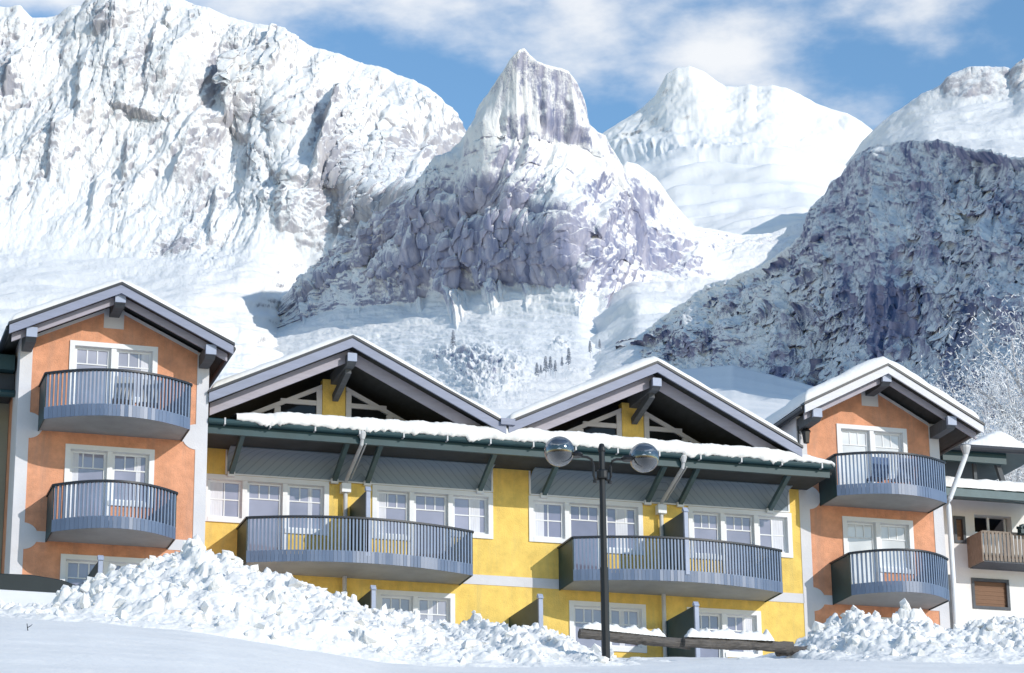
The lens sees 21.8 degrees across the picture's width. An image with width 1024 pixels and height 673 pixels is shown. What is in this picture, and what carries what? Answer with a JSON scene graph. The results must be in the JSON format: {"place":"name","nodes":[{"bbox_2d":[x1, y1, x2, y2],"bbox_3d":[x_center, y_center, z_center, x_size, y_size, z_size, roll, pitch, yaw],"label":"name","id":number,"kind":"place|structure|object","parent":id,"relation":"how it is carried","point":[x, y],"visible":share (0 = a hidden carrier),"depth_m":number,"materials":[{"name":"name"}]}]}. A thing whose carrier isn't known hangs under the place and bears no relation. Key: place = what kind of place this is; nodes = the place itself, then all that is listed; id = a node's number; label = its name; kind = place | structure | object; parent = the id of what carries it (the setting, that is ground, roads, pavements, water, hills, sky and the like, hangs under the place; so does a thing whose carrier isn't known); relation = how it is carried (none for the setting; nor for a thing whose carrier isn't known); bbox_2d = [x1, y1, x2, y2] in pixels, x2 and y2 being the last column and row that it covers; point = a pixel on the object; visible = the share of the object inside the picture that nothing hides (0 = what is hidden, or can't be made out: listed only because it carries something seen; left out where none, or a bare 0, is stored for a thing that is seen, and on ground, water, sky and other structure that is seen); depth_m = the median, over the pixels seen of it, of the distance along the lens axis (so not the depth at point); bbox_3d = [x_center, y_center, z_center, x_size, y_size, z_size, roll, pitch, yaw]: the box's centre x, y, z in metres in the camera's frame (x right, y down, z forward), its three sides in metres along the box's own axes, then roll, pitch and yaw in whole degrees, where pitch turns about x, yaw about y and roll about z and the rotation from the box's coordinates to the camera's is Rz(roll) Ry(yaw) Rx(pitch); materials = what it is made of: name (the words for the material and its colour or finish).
{"place":"outdoors","nodes":[
{"label":"outdoors","id":0,"kind":"place"},
{"bbox_2d":[0,573,75,605],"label":"car","id":1,"kind":"object","parent":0,"point":[23,589],"visible":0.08,"depth_m":61.44,"materials":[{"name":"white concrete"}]},
{"bbox_2d":[0,0,465,378],"bbox_3d":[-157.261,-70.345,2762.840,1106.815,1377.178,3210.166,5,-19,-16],"label":"mountain","id":2,"kind":"structure","parent":0,"point":[232,178],"depth_m":3309.13,"materials":[{"name":"snow"}]},
{"bbox_2d":[273,48,657,408],"bbox_3d":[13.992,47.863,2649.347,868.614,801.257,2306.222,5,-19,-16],"label":"mountain pinnacle","id":3,"kind":"object","parent":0,"point":[505,238],"visible":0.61,"depth_m":2674.42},
{"bbox_2d":[450,330,455,352],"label":"spruce","id":4,"kind":"object","parent":3,"relation":"on","point":[453,343],"visible":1,"depth_m":1632.71,"materials":[{"name":"grey plant"}]},
{"bbox_2d":[535,362,539,375],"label":"spruce","id":5,"kind":"object","parent":3,"relation":"on","point":[537,368],"visible":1,"depth_m":1668.86,"materials":[{"name":"grey plant"}]},
{"bbox_2d":[542,356,548,373],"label":"spruce","id":6,"kind":"object","parent":3,"relation":"on","point":[545,364],"visible":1,"depth_m":1728.98,"materials":[{"name":"grey plant"}]},
{"bbox_2d":[548,356,552,375],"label":"spruce","id":7,"kind":"object","parent":3,"relation":"on","point":[550,363],"visible":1,"depth_m":1716.49,"materials":[{"name":"grey plant"}]},
{"bbox_2d":[553,360,556,377],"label":"spruce","id":8,"kind":"object","parent":3,"relation":"on","point":[555,367],"visible":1,"depth_m":1704.34,"materials":[{"name":"grey plant"}]},
{"bbox_2d":[565,348,571,364],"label":"spruce","id":9,"kind":"object","parent":3,"relation":"on","point":[568,358],"visible":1,"depth_m":1680.93,"materials":[{"name":"grey plant"}]},
{"bbox_2d":[0,617,1023,672],"bbox_3d":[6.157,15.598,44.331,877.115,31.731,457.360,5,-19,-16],"label":"ground","id":10,"kind":"structure","parent":0,"point":[40,646],"depth_m":46.30,"materials":[{"name":"white snow"}]},
{"bbox_2d":[0,354,14,572],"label":"apartment block","id":11,"kind":"structure","parent":10,"relation":"on","point":[7,376],"depth_m":68.70,"materials":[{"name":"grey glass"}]},
{"bbox_2d":[0,282,235,585],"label":"apartment tower","id":12,"kind":"structure","parent":10,"relation":"on","point":[96,482],"depth_m":67.67,"materials":[{"name":"orange paint"}]},
{"bbox_2d":[60,554,144,585],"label":"window","id":13,"kind":"structure","parent":12,"relation":"in","point":[74,568],"depth_m":66.93,"materials":[{"name":"white glass"}]},
{"bbox_2d":[64,443,154,517],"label":"window","id":14,"kind":"structure","parent":12,"relation":"in","point":[82,462],"depth_m":67.85,"materials":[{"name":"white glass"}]},
{"bbox_2d":[69,340,157,405],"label":"window","id":15,"kind":"structure","parent":12,"relation":"in","point":[83,354],"depth_m":68.71,"materials":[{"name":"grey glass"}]},
{"bbox_2d":[11,279,229,339],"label":"roof snow","id":16,"kind":"structure","parent":12,"relation":"on","point":[53,302],"depth_m":68.23,"materials":[{"name":"white snow"}]},
{"bbox_2d":[112,376,132,406],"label":"balcony chair","id":17,"kind":"object","parent":12,"relation":"on","point":[124,391],"visible":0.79,"depth_m":67.14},
{"bbox_2d":[138,379,160,408],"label":"balcony chair","id":18,"kind":"object","parent":12,"relation":"on","point":[150,393],"visible":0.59,"depth_m":67.42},
{"bbox_2d":[0,534,639,667],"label":"snow heap","id":19,"kind":"object","parent":10,"relation":"on","point":[193,585],"visible":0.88,"depth_m":56.31,"materials":[{"name":"white snow"}]},
{"bbox_2d":[205,335,833,657],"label":"apartment block","id":20,"kind":"structure","parent":10,"relation":"on","point":[450,529],"depth_m":72.29,"materials":[{"name":"yellow paint"}]},
{"bbox_2d":[205,473,328,554],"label":"window","id":21,"kind":"structure","parent":20,"relation":"in","point":[227,501],"depth_m":70.93,"materials":[{"name":"white glass"}]},
{"bbox_2d":[250,385,321,414],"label":"window","id":22,"kind":"structure","parent":20,"relation":"in","point":[309,401],"depth_m":72.01,"materials":[{"name":"paint"}]},
{"bbox_2d":[210,333,500,417],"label":"roof snow","id":23,"kind":"structure","parent":20,"relation":"on","point":[279,360],"depth_m":70.56,"materials":[{"name":"white snow"}]},
{"bbox_2d":[345,387,405,430],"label":"window","id":24,"kind":"structure","parent":20,"relation":"in","point":[356,405],"depth_m":72.52,"materials":[{"name":"paint"}]},
{"bbox_2d":[376,589,454,623],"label":"window","id":25,"kind":"structure","parent":20,"relation":"in","point":[432,606],"depth_m":71.36,"materials":[{"name":"grey glass"}]},
{"bbox_2d":[372,485,492,557],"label":"window","id":26,"kind":"structure","parent":20,"relation":"in","point":[469,510],"depth_m":72.29,"materials":[{"name":"white glass"}]},
{"bbox_2d":[228,412,834,466],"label":"eave snow","id":27,"kind":"structure","parent":20,"relation":"on","point":[472,433],"depth_m":71.27,"materials":[{"name":"white snow"}]},
{"bbox_2d":[528,495,642,569],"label":"window","id":28,"kind":"structure","parent":20,"relation":"in","point":[551,519],"depth_m":73.45,"materials":[{"name":"white glass"}]},
{"bbox_2d":[567,408,621,435],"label":"window","id":29,"kind":"structure","parent":20,"relation":"in","point":[610,423],"depth_m":74.48,"materials":[{"name":"paint"}]},
{"bbox_2d":[569,600,646,652],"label":"window","id":30,"kind":"structure","parent":20,"relation":"in","point":[581,613],"depth_m":72.77,"materials":[{"name":"white glass"}]},
{"bbox_2d":[507,356,796,441],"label":"roof snow","id":31,"kind":"structure","parent":20,"relation":"on","point":[615,373],"depth_m":72.78,"materials":[{"name":"white snow"}]},
{"bbox_2d":[643,411,700,443],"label":"window","id":32,"kind":"structure","parent":20,"relation":"in","point":[654,428],"depth_m":74.97,"materials":[{"name":"paint"}]},
{"bbox_2d":[687,607,762,657],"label":"window","id":33,"kind":"structure","parent":20,"relation":"in","point":[742,620],"depth_m":73.79,"materials":[{"name":"white glass"}]},
{"bbox_2d":[688,506,792,576],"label":"window","id":34,"kind":"structure","parent":20,"relation":"in","point":[761,528],"depth_m":74.84,"materials":[{"name":"white glass"}]},
{"bbox_2d":[544,436,658,660],"bbox_3d":[1.998,4.834,57.716,2.640,5.375,0.670,5,-19,-16],"label":"street lamp","id":35,"kind":"object","parent":10,"relation":"on","point":[560,457],"visible":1,"depth_m":58.03,"materials":[{"name":"metal"}]},
{"bbox_2d":[578,628,807,656],"bbox_3d":[4.716,7.663,61.340,6.621,1.576,0.534,5,-19,-18],"label":"log rail","id":36,"kind":"object","parent":10,"relation":"on","point":[783,648],"visible":0.84,"depth_m":61.16,"materials":[{"name":"brown wood"}]},
{"bbox_2d":[581,622,665,636],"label":"rail snow","id":37,"kind":"structure","parent":36,"relation":"on","point":[634,629],"depth_m":60.90,"materials":[{"name":"white snow"}]},
{"bbox_2d":[684,627,773,641],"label":"rail snow","id":38,"kind":"structure","parent":36,"relation":"on","point":[748,635],"depth_m":61.46,"materials":[{"name":"white snow"}]},
{"bbox_2d":[624,657,812,661],"bbox_3d":[5.224,7.626,60.294,5.580,1.227,3.168,5,-19,-16],"label":"snow heap","id":39,"kind":"object","parent":10,"relation":"on","point":[637,659],"visible":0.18,"depth_m":59.97,"materials":[{"name":"white snow"}]},
{"bbox_2d":[774,363,984,636],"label":"apartment tower","id":40,"kind":"structure","parent":10,"relation":"on","point":[869,546],"depth_m":75.76,"materials":[{"name":"orange paint"}]},
{"bbox_2d":[797,426,810,443],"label":"wall lantern","id":41,"kind":"object","parent":40,"relation":"attached to","point":[805,432],"depth_m":75.82,"materials":[{"name":"metal"}]},
{"bbox_2d":[764,356,979,424],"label":"roof snow","id":42,"kind":"structure","parent":40,"relation":"on","point":[852,373],"depth_m":76.19,"materials":[{"name":"white snow"}]},
{"bbox_2d":[836,423,907,487],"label":"window","id":43,"kind":"structure","parent":40,"relation":"in","point":[850,438],"depth_m":76.80,"materials":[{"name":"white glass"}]},
{"bbox_2d":[866,457,887,482],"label":"balcony chair","id":44,"kind":"object","parent":40,"relation":"on","point":[877,470],"visible":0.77,"depth_m":75.20,"materials":[{"name":"blue plastic"}]},
{"bbox_2d":[842,516,913,583],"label":"window","id":45,"kind":"structure","parent":40,"relation":"in","point":[859,533],"depth_m":75.97,"materials":[{"name":"white glass"}]},
{"bbox_2d":[891,458,912,484],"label":"balcony chair","id":46,"kind":"object","parent":40,"relation":"on","point":[903,472],"visible":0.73,"depth_m":75.32,"materials":[{"name":"blue plastic"}]},
{"bbox_2d":[755,598,1023,663],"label":"snow heap","id":47,"kind":"object","parent":10,"relation":"on","point":[906,633],"visible":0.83,"depth_m":61.62,"materials":[{"name":"white snow"}]},
{"bbox_2d":[902,283,1023,439],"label":"frosted tree","id":48,"kind":"object","parent":10,"relation":"on","point":[994,384],"visible":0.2,"depth_m":109.11,"materials":[{"name":"white plant"}]},
{"bbox_2d":[940,444,1023,628],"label":"chalet","id":49,"kind":"object","parent":10,"relation":"on","point":[988,541],"visible":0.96,"depth_m":79.92,"materials":[{"name":"white paint"}]},
{"bbox_2d":[953,516,966,543],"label":"window","id":50,"kind":"structure","parent":49,"relation":"in","point":[959,525],"depth_m":80.22,"materials":[{"name":"wood"}]},
{"bbox_2d":[946,476,1023,491],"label":"roof snow","id":51,"kind":"structure","parent":49,"relation":"on","point":[987,484],"depth_m":79.23,"materials":[{"name":"white snow"}]},
{"bbox_2d":[971,577,1010,610],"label":"window","id":52,"kind":"structure","parent":49,"relation":"in","point":[993,594],"depth_m":79.92,"materials":[{"name":"brown wood"}]},
{"bbox_2d":[975,518,1006,553],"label":"window","id":53,"kind":"structure","parent":49,"relation":"in","point":[987,519],"depth_m":80.85,"materials":[{"name":"white glass"}]},
{"bbox_2d":[1016,524,1023,534],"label":"flower box","id":54,"kind":"object","parent":49,"relation":"attached to","point":[1020,529],"visible":1,"depth_m":79.48,"materials":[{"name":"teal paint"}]},
{"bbox_2d":[953,387,1023,480],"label":"frosted tree","id":55,"kind":"object","parent":10,"relation":"on","point":[997,426],"visible":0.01,"depth_m":104.36,"materials":[{"name":"white plant"}]},
{"bbox_2d":[954,340,1023,482],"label":"frosted tree","id":56,"kind":"object","parent":10,"relation":"on","point":[1012,430],"visible":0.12,"depth_m":107.39,"materials":[{"name":"white plant"}]},
{"bbox_2d":[995,469,1021,481],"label":"frosted tree","id":57,"kind":"object","parent":10,"relation":"on","point":[1013,476],"depth_m":102.05,"materials":[{"name":"white plant"}]},
{"bbox_2d":[0,0,1023,133],"label":"sky","id":58,"kind":"structure","parent":0,"point":[866,60],"materials":[{"name":"blue"}]},
{"bbox_2d":[211,365,1000,443],"bbox_3d":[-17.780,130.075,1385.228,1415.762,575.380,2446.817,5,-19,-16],"label":"hillside","id":59,"kind":"structure","parent":0,"point":[762,395],"depth_m":1586.08,"materials":[{"name":"white snow"}]},
{"bbox_2d":[585,162,803,381],"bbox_3d":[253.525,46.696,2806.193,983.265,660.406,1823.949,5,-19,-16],"label":"mountain cirque","id":60,"kind":"object","parent":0,"point":[689,259],"visible":0.23,"depth_m":2944.46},
{"bbox_2d":[602,66,872,234],"bbox_3d":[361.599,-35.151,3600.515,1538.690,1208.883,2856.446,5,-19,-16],"label":"mountain","id":61,"kind":"structure","parent":0,"point":[705,149],"depth_m":4085.04,"materials":[{"name":"white snow"}]},
{"bbox_2d":[615,139,1023,425],"bbox_3d":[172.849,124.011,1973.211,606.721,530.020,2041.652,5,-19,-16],"label":"mountain right cliff","id":62,"kind":"structure","parent":0,"point":[898,252],"depth_m":1640.80,"materials":[{"name":"grey stone"}]},
{"bbox_2d":[846,59,1023,165],"bbox_3d":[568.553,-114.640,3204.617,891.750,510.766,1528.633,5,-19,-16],"label":"mountain","id":63,"kind":"structure","parent":0,"point":[976,107],"depth_m":3115.70,"materials":[{"name":"stone"}]},
{"bbox_2d":[967,431,1023,447],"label":"roof snow","id":64,"kind":"structure","parent":0,"point":[999,438],"depth_m":79.87,"materials":[{"name":"white snow"}]}
]}

